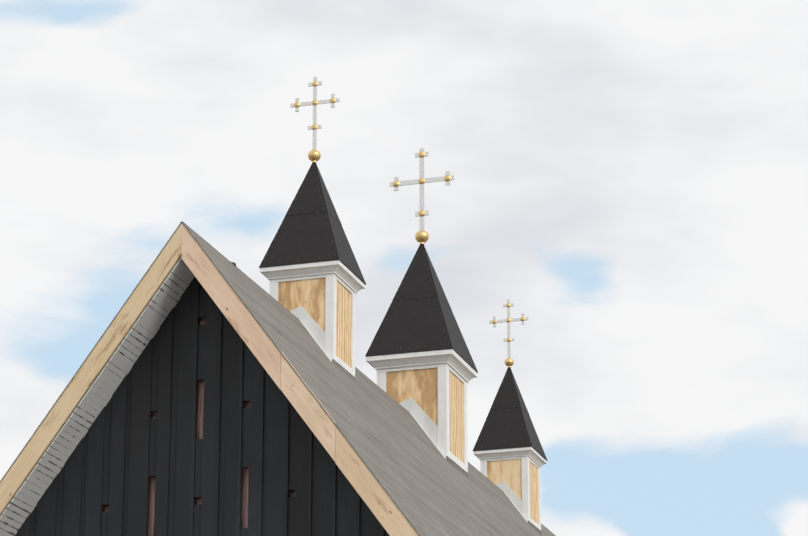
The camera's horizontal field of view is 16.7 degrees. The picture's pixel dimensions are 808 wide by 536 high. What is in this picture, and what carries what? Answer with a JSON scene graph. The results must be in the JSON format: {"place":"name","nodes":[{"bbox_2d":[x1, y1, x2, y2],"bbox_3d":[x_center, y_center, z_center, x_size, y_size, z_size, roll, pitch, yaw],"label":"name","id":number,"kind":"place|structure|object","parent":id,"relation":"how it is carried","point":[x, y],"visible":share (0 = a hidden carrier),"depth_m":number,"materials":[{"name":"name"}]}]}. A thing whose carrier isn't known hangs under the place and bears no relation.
{"place":"outdoors","nodes":[
{"label":"outdoors","id":0,"kind":"place"},
{"bbox_2d":[0,0,807,535],"label":"sky","id":1,"kind":"structure","parent":0,"point":[631,176],"materials":[{"name":"white"}]},
{"label":"ground","id":2,"kind":"structure","parent":0,"visible":0},
{"bbox_2d":[15,277,389,535],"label":"gable wall","id":3,"kind":"structure","parent":2,"relation":"on","point":[199,426],"depth_m":37.18,"materials":[{"name":"black wood"}]},
{"bbox_2d":[0,258,194,535],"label":"soffit","id":4,"kind":"structure","parent":3,"relation":"attached to","point":[94,401],"depth_m":37.44,"materials":[{"name":"grey wood"}]},
{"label":"side walls","id":5,"kind":"object","parent":2,"relation":"on","visible":0},
{"bbox_2d":[0,221,550,535],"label":"roof","id":6,"kind":"structure","parent":5,"relation":"on","point":[428,487],"depth_m":39.73,"materials":[{"name":"grey wood"}]},
{"bbox_2d":[0,224,181,514],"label":"bargeboard","id":7,"kind":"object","parent":6,"relation":"attached to","point":[81,382],"depth_m":37.23,"materials":[{"name":"brown wood"}]},
{"bbox_2d":[181,223,280,389],"bbox_3d":[-2.316,0.489,36.909,1.450,2.491,0.043,-6,-19,17],"label":"bargeboard","id":8,"kind":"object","parent":6,"relation":"attached to","point":[233,309],"depth_m":36.87,"materials":[{"name":"brown wood"}]},
{"bbox_2d":[280,353,334,460],"bbox_3d":[-1.255,1.809,36.121,0.767,1.562,0.043,-6,-19,17],"label":"bargeboard","id":9,"kind":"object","parent":6,"relation":"attached to","point":[308,407],"depth_m":36.09,"materials":[{"name":"brown wood"}]},
{"bbox_2d":[259,77,365,381],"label":"steeple","id":10,"kind":"object","parent":6,"relation":"on","point":[310,270],"visible":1,"depth_m":42.20,"materials":[{"name":"brown wood"}]},
{"bbox_2d":[184,223,555,535],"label":"ridge strip","id":11,"kind":"object","parent":6,"relation":"on","point":[286,311],"visible":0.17,"depth_m":41.23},
{"bbox_2d":[335,426,418,535],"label":"bargeboard","id":12,"kind":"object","parent":6,"relation":"attached to","point":[373,494],"depth_m":35.48,"materials":[{"name":"brown wood"}]},
{"bbox_2d":[365,148,477,476],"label":"steeple","id":13,"kind":"object","parent":6,"relation":"on","point":[419,359],"visible":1,"depth_m":47.35,"materials":[{"name":"brown wood"}]},
{"bbox_2d":[473,300,546,534],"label":"steeple","id":14,"kind":"object","parent":6,"relation":"on","point":[508,451],"visible":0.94,"depth_m":52.60,"materials":[{"name":"brown wood"}]}
]}

